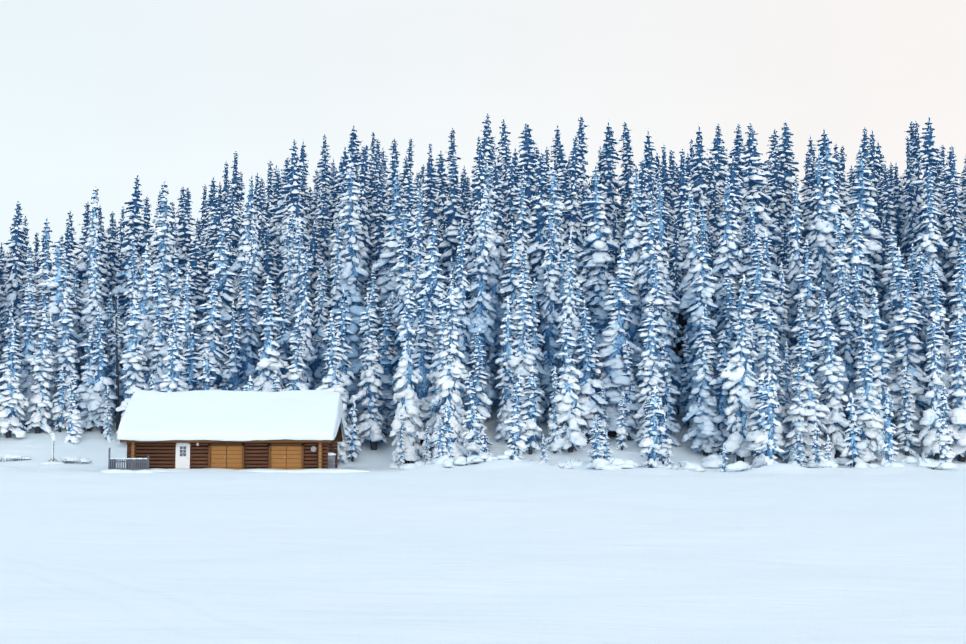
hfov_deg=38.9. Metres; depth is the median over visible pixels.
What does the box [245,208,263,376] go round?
spruce
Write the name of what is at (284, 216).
spruce
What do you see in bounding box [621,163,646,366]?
spruce
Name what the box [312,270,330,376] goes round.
spruce
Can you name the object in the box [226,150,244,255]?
spruce
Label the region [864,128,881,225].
spruce
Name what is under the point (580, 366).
spruce
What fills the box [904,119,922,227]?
spruce
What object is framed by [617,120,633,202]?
spruce
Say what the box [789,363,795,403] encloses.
spruce
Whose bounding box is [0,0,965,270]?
sky
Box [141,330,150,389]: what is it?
spruce
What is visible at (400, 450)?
spruce
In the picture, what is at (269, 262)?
spruce
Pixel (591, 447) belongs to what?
spruce
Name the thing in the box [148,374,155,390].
spruce
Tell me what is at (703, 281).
spruce
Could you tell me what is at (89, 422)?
spruce
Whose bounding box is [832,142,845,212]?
spruce
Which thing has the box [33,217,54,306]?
spruce
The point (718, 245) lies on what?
spruce
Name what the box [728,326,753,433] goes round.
spruce
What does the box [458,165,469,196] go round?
spruce
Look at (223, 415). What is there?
cabin roof snow
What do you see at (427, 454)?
spruce
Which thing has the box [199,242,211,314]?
spruce
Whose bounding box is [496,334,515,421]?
spruce
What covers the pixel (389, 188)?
spruce
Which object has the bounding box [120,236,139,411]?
spruce
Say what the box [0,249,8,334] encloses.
spruce
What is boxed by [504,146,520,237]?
spruce
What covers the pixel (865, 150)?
spruce
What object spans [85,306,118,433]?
spruce
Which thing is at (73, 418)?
spruce
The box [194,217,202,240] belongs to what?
spruce
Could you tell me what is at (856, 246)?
spruce
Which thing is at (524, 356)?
spruce
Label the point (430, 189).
spruce
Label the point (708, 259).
spruce
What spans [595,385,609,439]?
spruce
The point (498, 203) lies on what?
spruce
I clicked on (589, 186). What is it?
spruce
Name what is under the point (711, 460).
snow bank
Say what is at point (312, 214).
spruce
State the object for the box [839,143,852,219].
spruce
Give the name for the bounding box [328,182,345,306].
spruce
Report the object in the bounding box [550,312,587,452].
spruce
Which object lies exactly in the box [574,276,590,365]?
spruce
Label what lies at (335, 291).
spruce
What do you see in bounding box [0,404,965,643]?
snow ground
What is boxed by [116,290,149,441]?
spruce
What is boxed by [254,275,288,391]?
spruce
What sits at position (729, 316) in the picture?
spruce
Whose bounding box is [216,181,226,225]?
spruce
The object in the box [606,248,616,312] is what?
spruce
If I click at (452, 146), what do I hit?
spruce
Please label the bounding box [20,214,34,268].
spruce
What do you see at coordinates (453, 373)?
spruce
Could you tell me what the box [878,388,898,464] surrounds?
spruce
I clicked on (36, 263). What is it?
spruce
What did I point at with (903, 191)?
spruce
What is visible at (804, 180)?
spruce
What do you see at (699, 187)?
spruce
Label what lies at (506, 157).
spruce
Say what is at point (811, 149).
spruce
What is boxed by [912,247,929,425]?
spruce
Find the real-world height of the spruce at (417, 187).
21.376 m
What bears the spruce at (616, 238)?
on the snow ground
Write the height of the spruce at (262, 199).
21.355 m
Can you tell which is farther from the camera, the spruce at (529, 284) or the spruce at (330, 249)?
the spruce at (330, 249)
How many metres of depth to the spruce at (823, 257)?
121.17 m
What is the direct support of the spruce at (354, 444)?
on the snow ground
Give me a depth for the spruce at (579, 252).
125.12 m
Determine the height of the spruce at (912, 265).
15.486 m
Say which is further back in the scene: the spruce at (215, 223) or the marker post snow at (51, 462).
the spruce at (215, 223)
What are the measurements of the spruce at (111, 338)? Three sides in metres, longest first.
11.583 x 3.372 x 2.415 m
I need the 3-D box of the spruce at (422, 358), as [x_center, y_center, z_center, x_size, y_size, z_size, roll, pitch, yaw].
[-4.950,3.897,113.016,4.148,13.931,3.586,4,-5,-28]
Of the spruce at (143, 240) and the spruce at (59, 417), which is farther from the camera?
the spruce at (143, 240)
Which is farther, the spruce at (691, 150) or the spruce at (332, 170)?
the spruce at (332, 170)
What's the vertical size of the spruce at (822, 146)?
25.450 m
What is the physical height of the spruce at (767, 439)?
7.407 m
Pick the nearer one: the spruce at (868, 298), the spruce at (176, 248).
the spruce at (868, 298)
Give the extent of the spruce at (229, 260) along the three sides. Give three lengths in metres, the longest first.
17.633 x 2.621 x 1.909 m
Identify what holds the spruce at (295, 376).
on the snow ground
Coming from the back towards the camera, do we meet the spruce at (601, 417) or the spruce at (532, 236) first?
the spruce at (532, 236)
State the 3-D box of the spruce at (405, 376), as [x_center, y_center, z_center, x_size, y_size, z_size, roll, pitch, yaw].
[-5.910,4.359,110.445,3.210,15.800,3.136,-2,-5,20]
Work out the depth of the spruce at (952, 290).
121.42 m
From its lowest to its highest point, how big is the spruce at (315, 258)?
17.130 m
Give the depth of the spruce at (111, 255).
143.59 m
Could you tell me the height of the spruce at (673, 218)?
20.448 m
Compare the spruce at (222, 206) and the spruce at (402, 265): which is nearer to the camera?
the spruce at (402, 265)
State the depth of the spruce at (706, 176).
139.03 m
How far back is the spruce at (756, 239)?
116.36 m
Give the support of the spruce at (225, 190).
on the snow ground
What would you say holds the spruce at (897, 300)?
on the snow ground
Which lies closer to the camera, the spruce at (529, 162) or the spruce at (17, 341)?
the spruce at (17, 341)
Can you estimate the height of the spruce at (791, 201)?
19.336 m
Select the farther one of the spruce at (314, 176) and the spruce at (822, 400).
the spruce at (314, 176)
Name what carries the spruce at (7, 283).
on the snow ground
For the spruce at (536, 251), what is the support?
on the snow ground
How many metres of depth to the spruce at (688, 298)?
118.52 m
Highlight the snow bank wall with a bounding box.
[100,468,369,472]
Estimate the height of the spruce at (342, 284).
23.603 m
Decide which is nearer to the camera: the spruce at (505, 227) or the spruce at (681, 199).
the spruce at (681, 199)
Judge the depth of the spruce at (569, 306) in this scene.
114.31 m
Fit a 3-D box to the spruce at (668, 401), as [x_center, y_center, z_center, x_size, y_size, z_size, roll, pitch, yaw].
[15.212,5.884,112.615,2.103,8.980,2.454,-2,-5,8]
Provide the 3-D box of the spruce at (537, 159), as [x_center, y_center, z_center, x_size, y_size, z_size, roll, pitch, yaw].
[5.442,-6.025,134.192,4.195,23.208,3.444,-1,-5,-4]
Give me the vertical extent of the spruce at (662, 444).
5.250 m
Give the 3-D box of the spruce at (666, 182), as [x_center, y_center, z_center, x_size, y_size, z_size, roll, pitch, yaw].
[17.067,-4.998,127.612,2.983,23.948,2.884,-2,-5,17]
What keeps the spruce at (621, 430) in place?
on the snow ground
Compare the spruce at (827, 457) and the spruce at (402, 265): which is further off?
the spruce at (402, 265)
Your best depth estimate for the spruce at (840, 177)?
141.88 m
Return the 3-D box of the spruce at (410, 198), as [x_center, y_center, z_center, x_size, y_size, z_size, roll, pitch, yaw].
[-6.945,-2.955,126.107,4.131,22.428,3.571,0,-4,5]
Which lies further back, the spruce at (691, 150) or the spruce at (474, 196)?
the spruce at (691, 150)
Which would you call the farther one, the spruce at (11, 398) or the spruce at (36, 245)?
the spruce at (36, 245)
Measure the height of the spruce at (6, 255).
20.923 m
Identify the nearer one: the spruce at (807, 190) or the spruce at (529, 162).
the spruce at (529, 162)
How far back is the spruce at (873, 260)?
130.20 m
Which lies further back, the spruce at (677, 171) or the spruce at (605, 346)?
the spruce at (677, 171)
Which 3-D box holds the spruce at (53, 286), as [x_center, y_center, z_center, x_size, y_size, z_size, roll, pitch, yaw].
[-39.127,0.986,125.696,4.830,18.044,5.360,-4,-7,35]
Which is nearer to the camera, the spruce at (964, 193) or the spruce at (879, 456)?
the spruce at (879, 456)
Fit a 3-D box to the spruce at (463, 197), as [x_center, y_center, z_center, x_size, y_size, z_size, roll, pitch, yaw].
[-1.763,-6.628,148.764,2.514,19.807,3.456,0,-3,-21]
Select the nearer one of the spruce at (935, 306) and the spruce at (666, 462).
the spruce at (666, 462)
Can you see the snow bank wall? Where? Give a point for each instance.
(267, 470)
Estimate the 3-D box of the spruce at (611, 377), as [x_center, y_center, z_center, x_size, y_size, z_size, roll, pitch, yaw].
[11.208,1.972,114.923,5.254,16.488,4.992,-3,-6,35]
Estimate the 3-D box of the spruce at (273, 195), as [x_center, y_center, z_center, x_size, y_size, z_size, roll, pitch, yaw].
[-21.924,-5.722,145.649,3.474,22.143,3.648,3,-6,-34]
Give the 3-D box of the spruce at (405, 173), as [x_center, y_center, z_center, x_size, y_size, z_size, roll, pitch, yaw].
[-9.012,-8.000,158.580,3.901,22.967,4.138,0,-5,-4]
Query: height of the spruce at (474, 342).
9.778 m
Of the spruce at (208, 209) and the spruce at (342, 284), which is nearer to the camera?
the spruce at (342, 284)
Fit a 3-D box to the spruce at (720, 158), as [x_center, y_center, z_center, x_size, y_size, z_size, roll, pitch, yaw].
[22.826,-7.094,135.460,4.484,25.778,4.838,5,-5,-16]
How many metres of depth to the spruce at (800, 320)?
114.40 m
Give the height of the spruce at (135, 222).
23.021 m
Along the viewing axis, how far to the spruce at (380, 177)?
136.56 m
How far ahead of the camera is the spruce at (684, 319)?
122.70 m
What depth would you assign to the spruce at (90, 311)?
125.29 m
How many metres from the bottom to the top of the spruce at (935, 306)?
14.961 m
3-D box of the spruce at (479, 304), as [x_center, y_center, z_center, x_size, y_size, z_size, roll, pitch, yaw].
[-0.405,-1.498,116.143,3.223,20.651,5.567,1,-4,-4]
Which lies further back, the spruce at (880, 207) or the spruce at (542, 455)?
the spruce at (880, 207)
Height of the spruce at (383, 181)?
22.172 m
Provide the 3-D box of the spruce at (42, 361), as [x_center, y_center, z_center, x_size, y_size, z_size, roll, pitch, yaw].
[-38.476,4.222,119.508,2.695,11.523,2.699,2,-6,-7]
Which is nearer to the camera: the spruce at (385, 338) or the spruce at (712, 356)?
the spruce at (712, 356)
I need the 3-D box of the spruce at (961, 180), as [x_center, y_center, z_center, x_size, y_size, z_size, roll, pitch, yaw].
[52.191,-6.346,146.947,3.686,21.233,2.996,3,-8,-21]
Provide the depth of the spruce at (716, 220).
130.55 m
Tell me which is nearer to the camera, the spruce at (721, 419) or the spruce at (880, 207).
the spruce at (721, 419)
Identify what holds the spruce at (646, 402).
on the snow ground
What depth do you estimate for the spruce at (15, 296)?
131.78 m
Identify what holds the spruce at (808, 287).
on the snow ground
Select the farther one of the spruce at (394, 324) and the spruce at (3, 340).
the spruce at (3, 340)
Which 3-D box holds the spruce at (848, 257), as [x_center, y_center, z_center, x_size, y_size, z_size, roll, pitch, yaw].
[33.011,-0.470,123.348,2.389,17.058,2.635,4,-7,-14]
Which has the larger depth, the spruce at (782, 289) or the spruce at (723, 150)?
the spruce at (723, 150)
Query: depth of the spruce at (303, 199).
158.16 m
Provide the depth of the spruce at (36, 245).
143.90 m
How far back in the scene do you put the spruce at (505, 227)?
132.66 m
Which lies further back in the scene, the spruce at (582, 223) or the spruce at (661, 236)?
the spruce at (582, 223)
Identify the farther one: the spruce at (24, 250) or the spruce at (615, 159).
the spruce at (615, 159)
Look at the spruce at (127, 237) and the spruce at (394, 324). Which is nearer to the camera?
the spruce at (394, 324)
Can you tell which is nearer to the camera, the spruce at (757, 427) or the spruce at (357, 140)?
the spruce at (757, 427)
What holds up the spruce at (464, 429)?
on the snow ground
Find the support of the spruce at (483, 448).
on the snow ground
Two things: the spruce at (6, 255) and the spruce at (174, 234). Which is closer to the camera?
the spruce at (174, 234)
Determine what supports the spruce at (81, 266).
on the snow ground
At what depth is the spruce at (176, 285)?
122.32 m
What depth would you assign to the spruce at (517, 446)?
101.22 m
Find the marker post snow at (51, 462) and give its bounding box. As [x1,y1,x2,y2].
[40,433,64,464]
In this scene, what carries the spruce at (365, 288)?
on the snow ground
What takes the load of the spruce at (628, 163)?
on the snow ground
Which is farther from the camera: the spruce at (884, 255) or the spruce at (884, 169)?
the spruce at (884, 169)
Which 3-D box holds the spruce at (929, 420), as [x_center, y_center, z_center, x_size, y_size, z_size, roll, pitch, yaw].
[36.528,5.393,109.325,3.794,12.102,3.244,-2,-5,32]
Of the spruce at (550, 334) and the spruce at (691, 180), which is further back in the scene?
the spruce at (691, 180)
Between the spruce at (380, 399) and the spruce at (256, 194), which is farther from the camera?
the spruce at (256, 194)
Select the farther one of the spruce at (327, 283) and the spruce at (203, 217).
the spruce at (203, 217)
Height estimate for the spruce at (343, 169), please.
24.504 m
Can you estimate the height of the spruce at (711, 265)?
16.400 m
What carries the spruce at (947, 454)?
on the snow ground
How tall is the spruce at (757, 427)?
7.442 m
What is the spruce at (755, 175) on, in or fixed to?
on the snow ground
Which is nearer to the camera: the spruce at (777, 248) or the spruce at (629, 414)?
the spruce at (629, 414)
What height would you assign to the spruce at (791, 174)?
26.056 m
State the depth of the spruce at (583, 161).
134.16 m
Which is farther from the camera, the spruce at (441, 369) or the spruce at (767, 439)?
the spruce at (441, 369)
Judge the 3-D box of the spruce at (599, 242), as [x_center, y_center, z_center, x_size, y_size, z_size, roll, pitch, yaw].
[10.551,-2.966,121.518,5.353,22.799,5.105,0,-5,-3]
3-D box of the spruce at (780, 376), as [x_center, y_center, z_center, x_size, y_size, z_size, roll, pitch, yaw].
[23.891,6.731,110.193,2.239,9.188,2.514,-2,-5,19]
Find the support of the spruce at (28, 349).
on the snow ground
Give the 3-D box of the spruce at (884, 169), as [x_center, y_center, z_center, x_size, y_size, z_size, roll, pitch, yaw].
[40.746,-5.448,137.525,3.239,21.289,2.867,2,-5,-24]
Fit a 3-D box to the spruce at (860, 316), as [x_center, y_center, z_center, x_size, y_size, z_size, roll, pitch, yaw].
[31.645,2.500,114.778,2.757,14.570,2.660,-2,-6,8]
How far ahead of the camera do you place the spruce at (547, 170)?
138.30 m
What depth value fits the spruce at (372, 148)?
158.11 m
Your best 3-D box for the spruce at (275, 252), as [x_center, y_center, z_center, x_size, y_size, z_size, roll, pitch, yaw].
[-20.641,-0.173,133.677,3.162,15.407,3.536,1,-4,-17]
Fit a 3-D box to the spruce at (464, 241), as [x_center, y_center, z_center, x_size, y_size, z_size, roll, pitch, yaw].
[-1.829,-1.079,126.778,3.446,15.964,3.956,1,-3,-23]
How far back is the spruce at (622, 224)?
140.30 m
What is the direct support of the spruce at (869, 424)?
on the snow ground
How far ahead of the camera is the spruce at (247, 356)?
122.42 m
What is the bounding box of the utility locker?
[328,455,335,468]
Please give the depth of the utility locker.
98.52 m
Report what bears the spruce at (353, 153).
on the snow ground
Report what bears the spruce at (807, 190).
on the snow ground
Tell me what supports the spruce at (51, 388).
on the snow ground
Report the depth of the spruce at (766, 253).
117.60 m
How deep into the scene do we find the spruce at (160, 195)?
159.61 m
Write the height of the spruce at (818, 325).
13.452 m
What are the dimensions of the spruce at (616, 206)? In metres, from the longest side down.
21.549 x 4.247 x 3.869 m
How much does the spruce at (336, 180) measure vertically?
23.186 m
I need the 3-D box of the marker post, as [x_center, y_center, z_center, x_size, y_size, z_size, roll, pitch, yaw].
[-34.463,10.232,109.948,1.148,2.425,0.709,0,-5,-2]
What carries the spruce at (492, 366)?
on the snow ground
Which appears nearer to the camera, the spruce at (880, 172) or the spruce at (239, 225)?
the spruce at (880, 172)
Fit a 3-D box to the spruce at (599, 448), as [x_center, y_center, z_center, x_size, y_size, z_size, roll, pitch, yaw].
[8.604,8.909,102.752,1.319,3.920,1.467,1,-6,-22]
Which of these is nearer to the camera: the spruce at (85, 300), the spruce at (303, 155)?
the spruce at (85, 300)
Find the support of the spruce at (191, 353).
on the snow ground
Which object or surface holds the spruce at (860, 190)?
on the snow ground
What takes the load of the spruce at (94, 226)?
on the snow ground
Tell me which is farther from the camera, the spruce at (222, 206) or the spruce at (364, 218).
the spruce at (222, 206)
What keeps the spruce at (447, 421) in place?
on the snow ground
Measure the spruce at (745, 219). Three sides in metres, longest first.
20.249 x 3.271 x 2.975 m
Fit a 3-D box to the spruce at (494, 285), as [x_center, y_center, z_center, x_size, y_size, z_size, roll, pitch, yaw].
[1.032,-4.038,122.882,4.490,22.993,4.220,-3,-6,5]
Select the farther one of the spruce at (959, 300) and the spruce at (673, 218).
the spruce at (673, 218)
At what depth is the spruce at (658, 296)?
115.14 m
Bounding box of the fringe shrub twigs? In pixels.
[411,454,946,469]
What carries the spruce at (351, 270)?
on the snow ground
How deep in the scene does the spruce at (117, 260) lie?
147.26 m
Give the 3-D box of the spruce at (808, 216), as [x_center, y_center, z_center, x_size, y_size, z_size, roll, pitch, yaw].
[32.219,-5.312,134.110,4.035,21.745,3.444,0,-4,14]
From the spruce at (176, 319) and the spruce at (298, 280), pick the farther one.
the spruce at (298, 280)
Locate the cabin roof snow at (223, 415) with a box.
[117,390,344,440]
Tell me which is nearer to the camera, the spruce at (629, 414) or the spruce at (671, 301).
the spruce at (629, 414)
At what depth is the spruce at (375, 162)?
153.76 m
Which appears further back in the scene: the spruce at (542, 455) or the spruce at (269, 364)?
the spruce at (269, 364)
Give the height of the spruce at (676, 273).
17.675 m
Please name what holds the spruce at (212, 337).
on the snow ground
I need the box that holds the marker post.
[48,435,56,461]
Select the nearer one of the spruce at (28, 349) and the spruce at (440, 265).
the spruce at (28, 349)
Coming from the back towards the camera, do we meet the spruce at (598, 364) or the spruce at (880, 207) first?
the spruce at (880, 207)
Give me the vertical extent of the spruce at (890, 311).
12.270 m
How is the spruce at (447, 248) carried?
on the snow ground
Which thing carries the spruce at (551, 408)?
on the snow ground
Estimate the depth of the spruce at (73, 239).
143.19 m
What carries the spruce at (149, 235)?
on the snow ground
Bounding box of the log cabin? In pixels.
[120,424,342,469]
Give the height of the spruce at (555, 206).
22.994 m
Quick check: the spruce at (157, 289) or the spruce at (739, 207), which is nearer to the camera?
the spruce at (157, 289)
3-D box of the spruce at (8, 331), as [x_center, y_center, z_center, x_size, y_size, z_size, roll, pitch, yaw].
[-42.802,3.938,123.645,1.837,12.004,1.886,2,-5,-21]
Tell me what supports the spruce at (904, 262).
on the snow ground
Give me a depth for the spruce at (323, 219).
146.00 m
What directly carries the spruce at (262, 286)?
on the snow ground
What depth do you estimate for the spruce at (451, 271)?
116.89 m
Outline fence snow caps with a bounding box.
[102,446,156,472]
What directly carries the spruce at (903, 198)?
on the snow ground
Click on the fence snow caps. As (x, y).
(126, 471)
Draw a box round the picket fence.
[108,448,148,470]
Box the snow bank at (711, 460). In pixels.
[399,452,965,471]
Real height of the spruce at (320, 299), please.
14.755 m
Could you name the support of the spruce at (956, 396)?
on the snow ground
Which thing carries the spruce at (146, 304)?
on the snow ground
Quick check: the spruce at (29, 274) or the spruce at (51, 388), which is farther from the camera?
the spruce at (29, 274)
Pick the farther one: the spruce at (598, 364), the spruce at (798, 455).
the spruce at (598, 364)
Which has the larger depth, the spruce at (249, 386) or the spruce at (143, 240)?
the spruce at (143, 240)
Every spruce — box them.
[0,199,27,343]
[0,205,27,304]
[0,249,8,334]
[0,288,20,363]
[0,301,16,382]
[0,303,9,391]
[0,322,24,431]
[0,329,28,437]
[1,249,6,280]
[3,221,26,294]
[4,233,22,346]
[13,262,38,347]
[15,241,38,343]
[17,284,52,427]
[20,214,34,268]
[21,238,33,292]
[25,305,54,434]
[31,286,39,339]
[32,230,40,270]
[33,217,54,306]
[33,290,49,348]
[34,250,39,289]
[34,272,50,348]
[35,228,53,302]
[38,235,84,419]
[46,311,58,425]
[50,365,69,431]
[53,256,83,401]
[53,291,81,428]
[60,209,81,286]
[61,221,75,309]
[63,372,82,443]
[69,263,84,408]
[69,324,104,430]
[71,201,92,329]
[76,230,108,410]
[77,185,106,354]
[78,260,103,411]
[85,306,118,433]
[97,204,114,318]
[102,383,113,441]
[103,210,121,303]
[104,292,114,376]
[106,221,121,285]
[107,296,125,419]
[109,173,149,368]
[112,295,120,430]
[115,205,126,276]
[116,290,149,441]
[118,232,126,283]
[120,211,131,268]
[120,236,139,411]
[124,243,156,377]
[126,266,141,308]
[138,195,153,275]
[139,263,181,391]
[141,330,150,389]
[145,198,167,282]
[147,301,167,391]
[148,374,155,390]
[149,179,175,333]
[149,212,169,300]
[152,190,167,224]
[160,325,182,391]
[165,290,172,329]
[166,299,188,390]
[167,199,181,306]
[168,250,184,375]
[173,222,181,258]
[174,185,184,265]
[175,186,197,286]
[179,275,199,377]
[180,326,204,390]
[181,235,206,344]
[181,262,197,340]
[193,274,228,389]
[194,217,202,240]
[195,221,243,389]
[196,219,201,251]
[196,263,231,382]
[197,350,216,389]
[198,238,203,343]
[198,248,207,316]
[199,183,207,243]
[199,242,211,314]
[200,175,218,246]
[202,233,208,262]
[203,194,225,280]
[206,225,212,279]
[209,184,241,299]
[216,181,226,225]
[219,338,237,389]
[221,160,231,220]
[221,301,241,390]
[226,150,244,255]
[226,224,235,314]
[228,174,263,357]
[228,258,257,363]
[229,250,257,366]
[236,257,259,390]
[237,188,243,239]
[239,171,245,227]
[242,375,253,390]
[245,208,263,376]
[252,171,259,210]
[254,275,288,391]
[255,177,270,270]
[256,270,263,339]
[257,223,280,339]
[258,218,265,285]
[259,169,282,249]
[260,242,277,347]
[260,250,265,342]
[264,159,273,232]
[269,155,308,258]
[271,371,280,391]
[272,166,281,204]
[272,224,284,350]
[273,162,291,263]
[273,283,292,389]
[274,217,296,371]
[276,211,314,333]
[276,217,317,389]
[278,138,313,312]
[280,315,308,390]
[288,247,316,388]
[298,140,310,235]
[298,165,311,234]
[299,212,309,269]
[306,189,313,233]
[307,222,326,370]
[308,175,319,235]
[308,220,321,327]
[308,264,330,385]
[309,149,332,260]
[310,260,328,387]
[311,133,333,239]
[311,168,317,216]
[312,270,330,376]
[313,188,332,291]
[315,310,351,462]
[319,211,345,367]
[322,356,326,384]
[324,311,330,373]
[326,145,354,281]
[326,178,339,308]
[328,157,335,199]
[328,167,337,229]
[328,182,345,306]
[330,158,342,260]
[330,166,367,345]
[332,154,368,416]
[334,289,356,434]
[344,398,361,461]
[346,126,360,201]
[346,269,384,425]
[347,124,362,182]
[348,293,387,449]
[356,142,373,287]
[356,300,398,435]
[356,358,367,422]
[357,144,367,203]
[358,373,386,442]
[361,279,367,305]
[365,157,375,226]
[365,223,375,291]
[366,165,383,282]
[368,130,378,164]
[368,149,385,199]
[368,180,386,287]
[369,158,388,277]
[371,168,411,346]
[375,140,382,162]
[375,154,403,304]
[375,258,383,333]
[380,146,387,183]
[382,168,388,237]
[382,291,398,434]
[387,171,416,321]
[387,322,413,439]
[388,138,400,196]
[389,203,413,410]
[389,279,425,467]
[394,412,406,465]
[399,155,413,212]
[406,137,415,190]
[408,178,427,309]
[408,234,423,339]
[411,220,447,401]
[411,286,435,445]
[412,171,422,216]
[420,153,443,280]
[420,163,425,227]
[420,293,447,449]
[421,275,467,458]
[422,140,440,237]
[422,426,431,462]
[431,356,445,460]
[432,355,468,456]
[432,417,447,457]
[434,149,449,242]
[437,153,468,302]
[437,215,446,268]
[437,238,447,281]
[441,399,455,457]
[444,132,456,189]
[444,252,471,380]
[445,127,460,197]
[445,258,457,345]
[446,184,465,227]
[454,220,472,417]
[455,225,465,270]
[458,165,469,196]
[458,171,469,226]
[461,371,487,463]
[462,184,496,418]
[463,197,474,314]
[463,328,493,444]
[464,141,495,292]
[465,174,492,234]
[465,176,470,221]
[465,239,498,394]
[466,173,476,227]
[467,112,495,214]
[467,321,486,430]
[471,135,479,195]
[474,152,504,392]
[479,427,492,462]
[486,223,547,408]
[491,142,497,167]
[491,160,508,302]
[492,167,532,369]
[494,118,511,194]
[494,295,519,444]
[495,276,548,450]
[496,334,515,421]
[498,205,508,391]
[500,141,511,222]
[502,160,519,271]
[502,373,527,460]
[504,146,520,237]
[504,179,508,235]
[513,247,542,386]
[515,122,538,273]
[517,122,535,219]
[520,366,541,454]
[525,149,565,350]
[526,195,536,280]
[526,278,548,424]
[533,144,545,195]
[537,161,567,387]
[539,203,562,424]
[539,434,547,463]
[543,145,555,208]
[545,369,561,452]
[547,366,567,449]
[549,123,565,183]
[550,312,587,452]
[553,139,569,205]
[553,231,583,427]
[554,250,567,382]
[558,168,581,295]
[559,134,583,290]
[564,220,579,308]
[567,149,586,200]
[570,114,591,231]
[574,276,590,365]
[575,232,600,377]
[575,299,607,443]
[576,163,619,378]
[577,183,589,245]
[577,319,582,390]
[587,181,592,200]
[587,425,594,462]
[588,326,602,439]
[590,415,605,459]
[595,249,641,436]
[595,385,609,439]
[596,145,603,190]
[597,119,623,260]
[601,311,617,434]
[601,425,613,460]
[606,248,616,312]
[607,236,641,418]
[610,125,620,223]
[610,162,622,249]
[610,208,619,277]
[616,391,627,449]
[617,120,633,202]
[618,158,649,247]
[618,185,626,239]
[618,341,640,441]
[619,126,634,229]
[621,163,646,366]
[630,191,669,417]
[633,298,665,444]
[636,251,681,406]
[639,387,664,467]
[640,397,648,449]
[643,129,663,254]
[651,160,656,216]
[653,151,661,191]
[653,173,684,399]
[654,383,660,460]
[655,143,673,341]
[656,402,673,464]
[658,341,680,446]
[658,397,672,455]
[661,258,683,421]
[664,210,672,314]
[664,446,669,465]
[667,148,678,350]
[667,187,689,315]
[668,147,693,363]
[669,216,684,414]
[674,162,679,214]
[675,184,715,387]
[678,315,689,360]
[678,334,693,425]
[679,152,691,308]
[681,204,718,431]
[682,312,724,455]
[686,148,696,211]
[688,124,714,253]
[688,305,718,449]
[689,137,692,172]
[696,214,714,333]
[703,156,722,227]
[704,123,730,237]
[704,160,709,196]
[706,230,721,339]
[708,172,742,391]
[708,177,721,332]
[709,333,732,455]
[713,237,722,335]
[715,270,737,433]
[716,156,744,336]
[717,443,727,471]
[719,137,745,229]
[720,275,758,461]
[727,122,746,207]
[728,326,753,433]
[736,178,742,219]
[737,225,749,299]
[739,122,782,295]
[739,196,766,321]
[742,187,747,253]
[746,230,777,349]
[746,242,782,372]
[746,373,766,464]
[748,320,762,419]
[749,302,790,457]
[754,373,784,465]
[759,229,786,360]
[761,128,778,205]
[763,159,772,207]
[766,147,789,288]
[772,120,803,280]
[772,212,788,288]
[773,261,791,354]
[773,349,789,455]
[777,119,804,234]
[777,223,787,274]
[780,321,834,462]
[780,341,795,444]
[783,239,794,374]
[783,364,811,462]
[785,174,804,395]
[789,185,793,225]
[789,240,820,375]
[789,295,811,394]
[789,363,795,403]
[791,158,816,258]
[793,427,806,466]
[799,151,809,209]
[799,234,804,259]
[800,156,816,230]
[803,155,825,261]
[805,135,816,170]
[805,152,836,322]
[807,127,835,265]
[807,422,824,466]
[808,282,847,399]
[809,135,851,323]
[815,330,829,447]
[817,301,848,457]
[821,435,833,467]
[828,213,855,365]
[830,402,846,438]
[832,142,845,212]
[833,166,848,212]
[834,150,848,213]
[834,204,871,363]
[836,269,858,431]
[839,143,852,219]
[840,392,866,467]
[844,148,885,347]
[845,164,854,208]
[845,344,893,462]
[846,232,851,261]
[847,319,876,437]
[849,147,868,212]
[850,157,884,316]
[850,266,867,388]
[851,126,870,193]
[858,289,898,442]
[861,291,870,322]
[863,272,883,341]
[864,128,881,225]
[868,345,883,459]
[871,222,878,296]
[874,177,883,287]
[875,141,886,202]
[876,163,893,216]
[876,218,889,315]
[877,227,906,347]
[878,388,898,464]
[879,167,896,250]
[882,247,907,429]
[885,274,930,443]
[886,296,893,371]
[888,162,895,231]
[890,162,907,263]
[892,321,921,432]
[894,367,921,456]
[899,135,920,291]
[900,179,905,218]
[901,145,910,215]
[901,254,907,293]
[904,114,947,277]
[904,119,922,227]
[906,243,927,354]
[907,119,923,221]
[908,272,927,393]
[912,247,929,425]
[913,167,954,343]
[918,315,960,459]
[920,265,952,422]
[920,270,950,426]
[923,251,943,348]
[925,169,944,304]
[933,169,945,285]
[934,149,944,220]
[935,384,955,461]
[939,143,948,199]
[939,171,960,301]
[942,145,965,290]
[943,177,965,333]
[944,234,965,382]
[945,252,965,407]
[946,312,965,461]
[948,145,961,201]
[949,263,957,338]
[958,157,965,225]
[958,168,964,213]
[960,190,965,229]
[961,165,965,228]
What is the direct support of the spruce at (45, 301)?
on the snow ground
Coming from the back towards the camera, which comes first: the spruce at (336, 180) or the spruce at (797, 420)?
the spruce at (336, 180)
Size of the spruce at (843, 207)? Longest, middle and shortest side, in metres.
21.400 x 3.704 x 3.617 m
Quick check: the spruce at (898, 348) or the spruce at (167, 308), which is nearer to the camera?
the spruce at (898, 348)
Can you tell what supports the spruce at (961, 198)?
on the snow ground
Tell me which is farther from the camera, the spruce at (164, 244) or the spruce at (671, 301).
the spruce at (164, 244)
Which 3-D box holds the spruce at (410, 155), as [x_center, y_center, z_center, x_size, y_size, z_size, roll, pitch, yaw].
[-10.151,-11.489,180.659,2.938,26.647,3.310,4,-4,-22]
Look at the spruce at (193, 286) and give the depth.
125.78 m
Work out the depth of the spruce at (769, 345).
109.32 m
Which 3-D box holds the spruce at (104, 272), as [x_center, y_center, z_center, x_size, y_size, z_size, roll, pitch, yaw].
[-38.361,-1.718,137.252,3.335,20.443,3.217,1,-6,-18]
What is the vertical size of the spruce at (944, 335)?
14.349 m
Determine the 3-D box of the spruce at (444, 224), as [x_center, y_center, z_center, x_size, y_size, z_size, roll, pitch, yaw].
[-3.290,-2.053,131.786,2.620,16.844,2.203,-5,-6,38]

